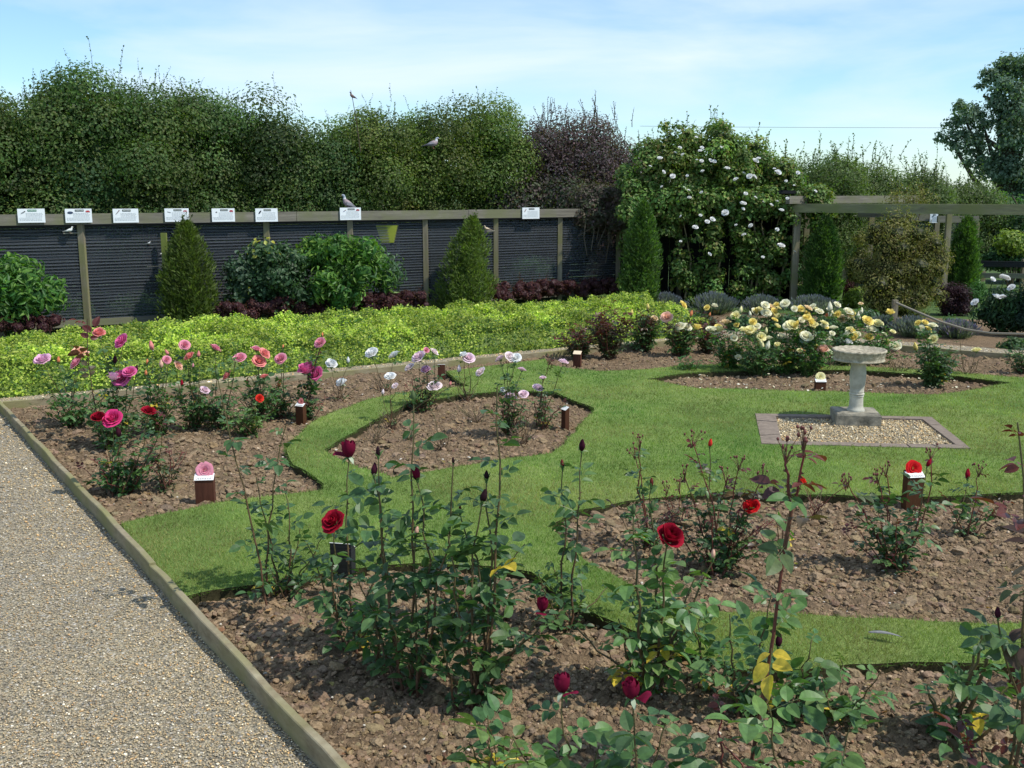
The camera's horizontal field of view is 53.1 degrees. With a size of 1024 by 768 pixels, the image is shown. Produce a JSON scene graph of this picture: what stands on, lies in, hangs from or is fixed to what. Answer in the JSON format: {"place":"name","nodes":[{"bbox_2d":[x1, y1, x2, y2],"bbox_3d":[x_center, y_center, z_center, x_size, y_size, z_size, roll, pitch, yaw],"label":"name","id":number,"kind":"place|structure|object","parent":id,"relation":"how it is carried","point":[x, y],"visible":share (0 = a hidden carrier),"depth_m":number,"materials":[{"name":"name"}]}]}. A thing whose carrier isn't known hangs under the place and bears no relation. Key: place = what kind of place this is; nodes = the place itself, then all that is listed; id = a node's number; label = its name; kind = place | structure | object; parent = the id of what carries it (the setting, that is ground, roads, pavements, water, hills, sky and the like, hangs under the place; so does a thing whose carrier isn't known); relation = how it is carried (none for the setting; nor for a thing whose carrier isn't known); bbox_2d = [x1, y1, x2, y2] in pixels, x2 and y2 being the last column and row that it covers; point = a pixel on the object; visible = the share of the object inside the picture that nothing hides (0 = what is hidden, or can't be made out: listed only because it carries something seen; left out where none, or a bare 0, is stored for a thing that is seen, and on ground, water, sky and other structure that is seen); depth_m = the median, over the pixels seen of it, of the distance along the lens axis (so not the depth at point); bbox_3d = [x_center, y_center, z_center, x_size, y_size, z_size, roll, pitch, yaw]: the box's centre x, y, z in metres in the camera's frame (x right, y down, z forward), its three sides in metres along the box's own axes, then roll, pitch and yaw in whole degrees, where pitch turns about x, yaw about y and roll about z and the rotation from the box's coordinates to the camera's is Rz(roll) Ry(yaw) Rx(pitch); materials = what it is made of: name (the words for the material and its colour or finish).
{"place":"outdoors","nodes":[
{"label":"outdoors","id":0,"kind":"place"},
{"bbox_2d":[0,413,317,767],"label":"gravel path","id":1,"kind":"structure","parent":0,"point":[252,725],"depth_m":4.46,"materials":[{"name":"beige gravel"}]},
{"bbox_2d":[0,401,96,513],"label":"edging board","id":2,"kind":"object","parent":1,"relation":"on","point":[84,496],"visible":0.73,"depth_m":7.52,"materials":[{"name":"brown wood"}]},
{"bbox_2d":[92,501,155,578],"bbox_3d":[-2.252,0.939,5.922,0.042,0.212,1.309,-7,13,-34],"label":"edging board","id":3,"kind":"object","parent":1,"relation":"on","point":[136,552],"visible":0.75,"depth_m":5.82,"materials":[{"name":"beige wood"}]},
{"bbox_2d":[168,584,350,767],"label":"edging board","id":4,"kind":"object","parent":1,"relation":"on","point":[317,748],"visible":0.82,"depth_m":4.07,"materials":[{"name":"beige wood"}]},
{"bbox_2d":[0,329,1021,401],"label":"back path","id":5,"kind":"structure","parent":0,"point":[447,359],"depth_m":12.13,"materials":[{"name":"beige gravel"}]},
{"bbox_2d":[211,361,448,387],"bbox_3d":[-1.921,-0.049,11.240,2.730,0.193,0.038,-6,12,-30],"label":"edging board","id":6,"kind":"object","parent":5,"relation":"on","point":[384,369],"visible":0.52,"depth_m":11.24,"materials":[{"name":"brown wood"}]},
{"bbox_2d":[0,325,1023,767],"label":"gravel stones","id":7,"kind":"object","parent":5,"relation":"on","point":[836,429],"visible":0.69,"depth_m":4.59,"materials":[{"name":"beige gravel"}]},
{"bbox_2d":[5,195,1018,669],"bbox_3d":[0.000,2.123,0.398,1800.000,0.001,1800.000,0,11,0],"label":"ground","id":8,"kind":"structure","parent":0,"point":[933,313],"depth_m":19.48,"materials":[{"name":"brown soil"}]},
{"bbox_2d":[0,94,43,254],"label":"hedge tree","id":9,"kind":"object","parent":8,"relation":"on","point":[3,159],"visible":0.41,"depth_m":16.61,"materials":[{"name":"green plant"}]},
{"bbox_2d":[0,307,64,333],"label":"hedge","id":10,"kind":"object","parent":8,"relation":"on","point":[45,323],"visible":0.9,"depth_m":14.37,"materials":[{"name":"purple plant"}]},
{"bbox_2d":[0,249,70,337],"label":"laurel shrub","id":11,"kind":"object","parent":8,"relation":"on","point":[23,288],"visible":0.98,"depth_m":14.31,"materials":[{"name":"green plant"}]},
{"bbox_2d":[0,63,124,311],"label":"hedge tree","id":12,"kind":"object","parent":8,"relation":"on","point":[36,131],"visible":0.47,"depth_m":16.84,"materials":[{"name":"green plant"}]},
{"bbox_2d":[11,36,203,308],"bbox_3d":[-7.110,-3.504,17.836,3.357,4.674,2.674,-3,11,-16],"label":"hedge tree","id":13,"kind":"object","parent":8,"relation":"on","point":[102,127],"visible":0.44,"depth_m":17.17,"materials":[{"name":"green plant"}]},
{"bbox_2d":[100,290,164,323],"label":"aviary shrub","id":14,"kind":"object","parent":8,"relation":"on","point":[128,303],"visible":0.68,"depth_m":16.38,"materials":[{"name":"green plant"}]},
{"bbox_2d":[88,58,257,291],"bbox_3d":[-6.248,-3.554,18.717,3.232,4.459,2.762,0,11,0],"label":"hedge tree","id":15,"kind":"object","parent":8,"relation":"on","point":[184,123],"visible":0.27,"depth_m":18.14,"materials":[{"name":"green plant"}]},
{"bbox_2d":[155,211,221,322],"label":"conifer","id":16,"kind":"object","parent":8,"relation":"on","point":[187,293],"visible":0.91,"depth_m":15.61,"materials":[{"name":"green plant"}]},
{"bbox_2d":[152,74,310,279],"bbox_3d":[-5.335,-3.647,19.326,3.272,4.390,2.500,0,11,0],"label":"hedge tree","id":17,"kind":"object","parent":8,"relation":"on","point":[252,118],"visible":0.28,"depth_m":18.63,"materials":[{"name":"green plant"}]},
{"bbox_2d":[219,250,254,325],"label":"camellia shrub","id":18,"kind":"object","parent":8,"relation":"on","point":[237,271],"visible":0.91,"depth_m":16.11,"materials":[{"name":"green plant"}]},
{"bbox_2d":[235,235,315,322],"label":"camellia shrub","id":19,"kind":"object","parent":8,"relation":"on","point":[274,274],"visible":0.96,"depth_m":16.12,"materials":[{"name":"green plant"}]},
{"bbox_2d":[230,99,331,275],"bbox_3d":[-4.433,-3.423,19.476,2.290,3.885,1.936,0,11,0],"label":"hedge tree","id":20,"kind":"object","parent":8,"relation":"on","point":[287,179],"visible":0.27,"depth_m":18.90,"materials":[{"name":"green plant"}]},
{"bbox_2d":[0,209,622,338],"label":"slatted fence","id":21,"kind":"object","parent":8,"relation":"on","point":[431,231],"visible":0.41,"depth_m":17.79,"materials":[{"name":"wood"}]},
{"bbox_2d":[567,169,631,262],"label":"overhanging vine","id":22,"kind":"object","parent":21,"relation":"hanging from","point":[597,204],"visible":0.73,"depth_m":19.97,"materials":[{"name":"purple plant"}]},
{"bbox_2d":[213,282,428,319],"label":"hedge","id":23,"kind":"object","parent":8,"relation":"on","point":[378,300],"visible":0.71,"depth_m":16.48,"materials":[{"name":"purple plant"}]},
{"bbox_2d":[282,110,384,275],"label":"hedge tree","id":24,"kind":"object","parent":8,"relation":"on","point":[332,196],"visible":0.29,"depth_m":19.37,"materials":[{"name":"green plant"}]},
{"bbox_2d":[278,231,398,309],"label":"laurel shrub","id":25,"kind":"object","parent":8,"relation":"on","point":[343,268],"visible":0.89,"depth_m":16.46,"materials":[{"name":"green plant"}]},
{"bbox_2d":[315,83,425,287],"bbox_3d":[-2.900,-3.748,20.168,2.593,4.285,2.627,9,14,41],"label":"hedge tree","id":26,"kind":"object","parent":8,"relation":"on","point":[381,148],"visible":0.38,"depth_m":19.77,"materials":[{"name":"green plant"}]},
{"bbox_2d":[387,96,490,284],"bbox_3d":[-1.678,-3.852,21.118,2.484,4.140,2.130,0,11,0],"label":"hedge tree","id":27,"kind":"object","parent":8,"relation":"on","point":[436,180],"visible":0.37,"depth_m":20.51,"materials":[{"name":"green plant"}]},
{"bbox_2d":[427,209,500,314],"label":"conifer","id":28,"kind":"object","parent":8,"relation":"on","point":[468,268],"visible":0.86,"depth_m":18.08,"materials":[{"name":"green plant"}]},
{"bbox_2d":[436,86,546,281],"bbox_3d":[-0.573,-4.070,21.664,2.550,4.370,2.235,-4,11,-18],"label":"hedge tree","id":29,"kind":"object","parent":8,"relation":"on","point":[493,144],"visible":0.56,"depth_m":21.10,"materials":[{"name":"green plant"}]},
{"bbox_2d":[498,254,556,299],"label":"aviary shrub","id":30,"kind":"object","parent":8,"relation":"on","point":[532,269],"visible":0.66,"depth_m":20.03,"materials":[{"name":"green plant"}]},
{"bbox_2d":[479,161,609,278],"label":"green shrub","id":31,"kind":"object","parent":8,"relation":"on","point":[534,197],"visible":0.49,"depth_m":21.16,"materials":[{"name":"green plant"}]},
{"bbox_2d":[485,272,619,300],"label":"hedge","id":32,"kind":"object","parent":8,"relation":"on","point":[536,290],"visible":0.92,"depth_m":19.30,"materials":[{"name":"purple plant"}]},
{"bbox_2d":[506,91,638,277],"bbox_3d":[1.067,-4.224,22.541,3.522,4.360,2.939,0,11,0],"label":"purple tree","id":33,"kind":"object","parent":8,"relation":"on","point":[562,153],"visible":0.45,"depth_m":21.65,"materials":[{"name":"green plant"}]},
{"bbox_2d":[616,197,663,300],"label":"conifer","id":34,"kind":"object","parent":8,"relation":"on","point":[640,273],"visible":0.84,"depth_m":17.41,"materials":[{"name":"green plant"}]},
{"bbox_2d":[630,190,800,300],"bbox_3d":[3.908,-2.685,20.099,3.103,2.190,1.400,0,11,0],"label":"garden shelter","id":35,"kind":"object","parent":8,"relation":"on","point":[727,264],"visible":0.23,"depth_m":20.64,"materials":[{"name":"black wood"}]},
{"bbox_2d":[612,105,838,306],"bbox_3d":[4.034,-3.359,19.619,4.264,3.979,1.747,0,11,0],"label":"climbing rose","id":36,"kind":"object","parent":8,"relation":"on","point":[731,159],"visible":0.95,"depth_m":19.19,"materials":[{"name":"green plant"}]},
{"bbox_2d":[796,207,846,300],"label":"conifer","id":37,"kind":"object","parent":8,"relation":"on","point":[822,274],"visible":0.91,"depth_m":18.76,"materials":[{"name":"green plant"}]},
{"bbox_2d":[770,130,878,289],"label":"feathery tree","id":38,"kind":"object","parent":8,"relation":"on","point":[838,180],"visible":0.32,"depth_m":21.47,"materials":[{"name":"green plant"}]},
{"bbox_2d":[812,138,920,280],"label":"feathery tree","id":39,"kind":"object","parent":8,"relation":"on","point":[879,185],"visible":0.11,"depth_m":22.43,"materials":[{"name":"green plant"}]},
{"bbox_2d":[845,204,956,317],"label":"golden shrub","id":40,"kind":"object","parent":8,"relation":"on","point":[889,277],"visible":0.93,"depth_m":17.24,"materials":[{"name":"green plant"}]},
{"bbox_2d":[785,196,1023,307],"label":"pergola","id":41,"kind":"object","parent":8,"relation":"on","point":[870,211],"visible":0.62,"depth_m":18.84,"materials":[{"name":"wood"}]},
{"bbox_2d":[882,144,962,248],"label":"feathery tree","id":42,"kind":"object","parent":8,"relation":"on","point":[945,194],"visible":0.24,"depth_m":23.26,"materials":[{"name":"green plant"}]},
{"bbox_2d":[934,281,974,315],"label":"purple maple","id":43,"kind":"object","parent":8,"relation":"on","point":[958,301],"visible":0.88,"depth_m":18.07,"materials":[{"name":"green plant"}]},
{"bbox_2d":[939,214,983,288],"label":"conifer","id":44,"kind":"object","parent":8,"relation":"on","point":[966,267],"visible":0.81,"depth_m":20.68,"materials":[{"name":"green plant"}]},
{"bbox_2d":[918,159,1011,268],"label":"feathery tree","id":45,"kind":"object","parent":8,"relation":"on","point":[968,193],"visible":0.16,"depth_m":24.07,"materials":[{"name":"green plant"}]},
{"bbox_2d":[933,48,1023,203],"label":"poplar tree","id":46,"kind":"object","parent":8,"relation":"on","point":[1003,166],"visible":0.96,"depth_m":28.87,"materials":[{"name":"green plant"}]},
{"bbox_2d":[0,0,1023,189],"label":"sky","id":47,"kind":"structure","parent":0,"point":[780,65],"materials":[{"name":"blue"}]},
{"bbox_2d":[10,338,1023,767],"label":"soil bed","id":48,"kind":"object","parent":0,"point":[603,696],"visible":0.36,"depth_m":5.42,"materials":[{"name":"brown soil"}]},
{"bbox_2d":[29,346,109,428],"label":"rose bush","id":49,"kind":"object","parent":48,"relation":"on","point":[67,418],"visible":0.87,"depth_m":8.77,"materials":[{"name":"green plant"}]},
{"bbox_2d":[83,327,147,449],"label":"rose bush","id":50,"kind":"object","parent":48,"relation":"on","point":[120,379],"visible":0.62,"depth_m":7.99,"materials":[{"name":"green plant"}]},
{"bbox_2d":[76,406,174,496],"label":"rose bush","id":51,"kind":"object","parent":48,"relation":"on","point":[110,418],"visible":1,"depth_m":6.76,"materials":[{"name":"green plant"}]},
{"bbox_2d":[121,341,191,435],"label":"rose bush","id":52,"kind":"object","parent":48,"relation":"on","point":[166,359],"visible":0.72,"depth_m":8.49,"materials":[{"name":"green plant"}]},
{"bbox_2d":[163,340,227,431],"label":"rose bush","id":53,"kind":"object","parent":48,"relation":"on","point":[193,420],"visible":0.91,"depth_m":8.67,"materials":[{"name":"green plant"}]},
{"bbox_2d":[190,344,250,429],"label":"rose bush","id":54,"kind":"object","parent":48,"relation":"on","point":[225,376],"visible":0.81,"depth_m":8.65,"materials":[{"name":"green plant"}]},
{"bbox_2d":[212,368,278,605],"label":"rose bush","id":55,"kind":"object","parent":48,"relation":"on","point":[238,544],"visible":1,"depth_m":4.84,"materials":[{"name":"green plant"}]},
{"bbox_2d":[217,394,274,437],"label":"rose bush","id":56,"kind":"object","parent":48,"relation":"on","point":[246,429],"visible":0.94,"depth_m":8.51,"materials":[{"name":"green plant"}]},
{"bbox_2d":[225,345,290,421],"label":"rose bush","id":57,"kind":"object","parent":48,"relation":"on","point":[258,361],"visible":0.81,"depth_m":8.96,"materials":[{"name":"green plant"}]},
{"bbox_2d":[245,425,330,601],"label":"rose bush","id":58,"kind":"object","parent":48,"relation":"on","point":[270,548],"visible":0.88,"depth_m":5.06,"materials":[{"name":"green plant"}]},
{"bbox_2d":[286,332,330,420],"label":"rose bush","id":59,"kind":"object","parent":48,"relation":"on","point":[311,371],"visible":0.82,"depth_m":9.08,"materials":[{"name":"green plant"}]},
{"bbox_2d":[294,439,407,653],"bbox_3d":[-0.704,0.725,4.477,0.454,0.962,0.423,5,12,27],"label":"rose bush","id":60,"kind":"object","parent":48,"relation":"on","point":[332,521],"visible":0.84,"depth_m":4.48,"materials":[{"name":"green plant"}]},
{"bbox_2d":[345,575,447,676],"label":"rose bush","id":61,"kind":"object","parent":48,"relation":"on","point":[358,617],"visible":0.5,"depth_m":4.26,"materials":[{"name":"green plant"}]},
{"bbox_2d":[397,347,444,413],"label":"rose bush","id":62,"kind":"object","parent":48,"relation":"on","point":[432,385],"visible":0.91,"depth_m":9.46,"materials":[{"name":"green plant"}]},
{"bbox_2d":[340,390,502,698],"bbox_3d":[-0.371,0.649,4.039,0.604,1.273,0.412,3,11,15],"label":"rose bush","id":63,"kind":"object","parent":48,"relation":"on","point":[414,586],"visible":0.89,"depth_m":4.02,"materials":[{"name":"green plant"}]},
{"bbox_2d":[404,539,531,625],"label":"rose bush","id":64,"kind":"object","parent":48,"relation":"on","point":[462,607],"visible":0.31,"depth_m":4.74,"materials":[{"name":"green plant"}]},
{"bbox_2d":[446,689,527,767],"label":"rose bush","id":65,"kind":"object","parent":48,"relation":"on","point":[480,714],"visible":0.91,"depth_m":3.43,"materials":[{"name":"green plant"}]},
{"bbox_2d":[417,386,559,713],"bbox_3d":[-0.093,0.654,3.949,0.551,1.296,0.420,0,11,0],"label":"rose bush","id":66,"kind":"object","parent":48,"relation":"on","point":[490,668],"visible":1,"depth_m":3.96,"materials":[{"name":"green plant"}]},
{"bbox_2d":[489,351,533,435],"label":"rose bush","id":67,"kind":"object","parent":48,"relation":"on","point":[514,358],"visible":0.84,"depth_m":8.45,"materials":[{"name":"green plant"}]},
{"bbox_2d":[66,362,1016,767],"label":"fallen leaves","id":68,"kind":"object","parent":48,"relation":"on","point":[350,750],"visible":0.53,"depth_m":4.37,"materials":[{"name":"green plant"}]},
{"bbox_2d":[502,671,634,767],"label":"rose bush","id":69,"kind":"object","parent":48,"relation":"on","point":[548,759],"visible":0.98,"depth_m":3.08,"materials":[{"name":"green plant"}]},
{"bbox_2d":[523,439,619,630],"bbox_3d":[0.282,0.702,4.678,0.474,0.934,0.403,-10,14,-42],"label":"rose bush","id":70,"kind":"object","parent":48,"relation":"on","point":[572,555],"visible":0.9,"depth_m":4.69,"materials":[{"name":"green plant"}]},
{"bbox_2d":[585,300,634,359],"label":"rose bush","id":71,"kind":"object","parent":48,"relation":"on","point":[607,346],"visible":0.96,"depth_m":12.42,"materials":[{"name":"green plant"}]},
{"bbox_2d":[606,432,679,549],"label":"rose bush","id":72,"kind":"object","parent":48,"relation":"on","point":[652,488],"visible":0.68,"depth_m":5.79,"materials":[{"name":"green plant"}]},
{"bbox_2d":[620,303,666,352],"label":"rose bush","id":73,"kind":"object","parent":48,"relation":"on","point":[646,329],"visible":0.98,"depth_m":13.02,"materials":[{"name":"green plant"}]},
{"bbox_2d":[562,500,735,700],"bbox_3d":[0.566,0.860,4.082,0.552,0.845,0.505,-6,12,-29],"label":"rose bush","id":74,"kind":"object","parent":48,"relation":"on","point":[672,533],"visible":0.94,"depth_m":4.02,"materials":[{"name":"green plant"}]},
{"bbox_2d":[586,676,711,767],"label":"rose bush","id":75,"kind":"object","parent":48,"relation":"on","point":[620,741],"visible":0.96,"depth_m":3.10,"materials":[{"name":"green plant"}]},
{"bbox_2d":[658,300,707,356],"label":"rose bush","id":76,"kind":"object","parent":48,"relation":"on","point":[678,346],"visible":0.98,"depth_m":12.62,"materials":[{"name":"green plant"}]},
{"bbox_2d":[671,597,738,692],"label":"rose bush","id":77,"kind":"object","parent":48,"relation":"on","point":[696,676],"visible":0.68,"depth_m":4.18,"materials":[{"name":"green plant"}]},
{"bbox_2d":[663,429,778,578],"bbox_3d":[1.099,0.632,5.385,0.590,0.810,0.432,0,11,0],"label":"rose bush","id":78,"kind":"object","parent":48,"relation":"on","point":[729,556],"visible":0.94,"depth_m":5.38,"materials":[{"name":"green plant"}]},
{"bbox_2d":[692,306,759,368],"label":"rose bush","id":79,"kind":"object","parent":48,"relation":"on","point":[728,360],"visible":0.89,"depth_m":11.41,"materials":[{"name":"green plant"}]},
{"bbox_2d":[690,585,810,718],"bbox_3d":[0.927,1.038,3.904,0.392,0.558,0.410,7,13,34],"label":"rose bush","id":80,"kind":"object","parent":48,"relation":"on","point":[744,693],"visible":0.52,"depth_m":3.91,"materials":[{"name":"green plant"}]},
{"bbox_2d":[680,425,829,767],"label":"rose bush","id":81,"kind":"object","parent":48,"relation":"on","point":[774,565],"visible":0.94,"depth_m":3.31,"materials":[{"name":"green plant"}]},
{"bbox_2d":[732,318,786,377],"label":"rose bush","id":82,"kind":"object","parent":48,"relation":"on","point":[758,365],"visible":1,"depth_m":11.21,"materials":[{"name":"green plant"}]},
{"bbox_2d":[762,314,811,375],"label":"rose bush","id":83,"kind":"object","parent":48,"relation":"on","point":[785,366],"visible":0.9,"depth_m":11.32,"materials":[{"name":"green plant"}]},
{"bbox_2d":[740,628,845,732],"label":"rose bush","id":84,"kind":"object","parent":48,"relation":"on","point":[833,678],"visible":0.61,"depth_m":3.91,"materials":[{"name":"green plant"}]},
{"bbox_2d":[704,686,882,767],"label":"rose bush","id":85,"kind":"object","parent":48,"relation":"on","point":[750,729],"visible":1,"depth_m":3.10,"materials":[{"name":"green plant"}]},
{"bbox_2d":[781,318,834,377],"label":"rose bush","id":86,"kind":"object","parent":48,"relation":"on","point":[816,362],"visible":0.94,"depth_m":11.21,"materials":[{"name":"green plant"}]},
{"bbox_2d":[786,652,898,729],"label":"rose bush","id":87,"kind":"object","parent":48,"relation":"on","point":[855,709],"visible":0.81,"depth_m":3.86,"materials":[{"name":"green plant"}]},
{"bbox_2d":[778,419,948,443],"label":"gravel","id":88,"kind":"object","parent":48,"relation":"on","point":[829,434],"visible":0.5,"depth_m":8.51,"materials":[{"name":"beige gravel"}]},
{"bbox_2d":[830,345,886,427],"bbox_3d":[2.971,0.022,8.814,0.454,0.658,0.454,0,11,0],"label":"bird bath","id":89,"kind":"object","parent":88,"relation":"on","point":[855,412],"visible":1,"depth_m":8.73,"materials":[{"name":"grey stone"}]},
{"bbox_2d":[858,308,918,364],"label":"rose bush","id":90,"kind":"object","parent":48,"relation":"on","point":[886,341],"visible":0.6,"depth_m":12.04,"materials":[{"name":"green plant"}]},
{"bbox_2d":[831,443,952,574],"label":"rose bush","id":91,"kind":"object","parent":48,"relation":"on","point":[903,543],"visible":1,"depth_m":5.44,"materials":[{"name":"green plant"}]},
{"bbox_2d":[908,320,960,387],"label":"rose bush","id":92,"kind":"object","parent":48,"relation":"on","point":[934,367],"visible":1,"depth_m":10.58,"materials":[{"name":"green plant"}]},
{"bbox_2d":[911,622,1020,760],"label":"rose bush","id":93,"kind":"object","parent":48,"relation":"on","point":[960,682],"visible":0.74,"depth_m":3.71,"materials":[{"name":"green plant"}]},
{"bbox_2d":[939,461,1015,536],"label":"rose bush","id":94,"kind":"object","parent":48,"relation":"on","point":[965,508],"visible":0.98,"depth_m":6.01,"materials":[{"name":"green plant"}]},
{"bbox_2d":[934,422,1023,767],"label":"rose bush","id":95,"kind":"object","parent":48,"relation":"on","point":[1001,718],"visible":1,"depth_m":3.04,"materials":[{"name":"green plant"}]},
{"bbox_2d":[119,358,1023,681],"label":"lawn","id":96,"kind":"structure","parent":0,"point":[631,489],"depth_m":7.12,"materials":[{"name":"green plant"}]},
{"bbox_2d":[755,413,970,448],"bbox_3d":[2.821,0.401,8.519,1.613,0.054,1.148,1,11,6],"label":"paver edging","id":97,"kind":"object","parent":96,"relation":"on","point":[768,428],"visible":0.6,"depth_m":8.39,"materials":[{"name":"grey stone"}]},
{"bbox_2d":[672,310,1023,350],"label":"border soil","id":98,"kind":"structure","parent":0,"point":[982,340],"depth_m":14.35,"materials":[{"name":"brown soil"}]},
{"bbox_2d":[966,274,1023,335],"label":"peony bush","id":99,"kind":"object","parent":98,"relation":"on","point":[995,310],"visible":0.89,"depth_m":14.46,"materials":[{"name":"green plant"}]},
{"label":"bed under hedge","id":100,"kind":"structure","parent":0,"visible":0},
{"bbox_2d":[0,290,709,397],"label":"lime ground cover","id":101,"kind":"object","parent":100,"relation":"on","point":[445,332],"visible":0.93,"depth_m":12.19,"materials":[{"name":"green plant"}]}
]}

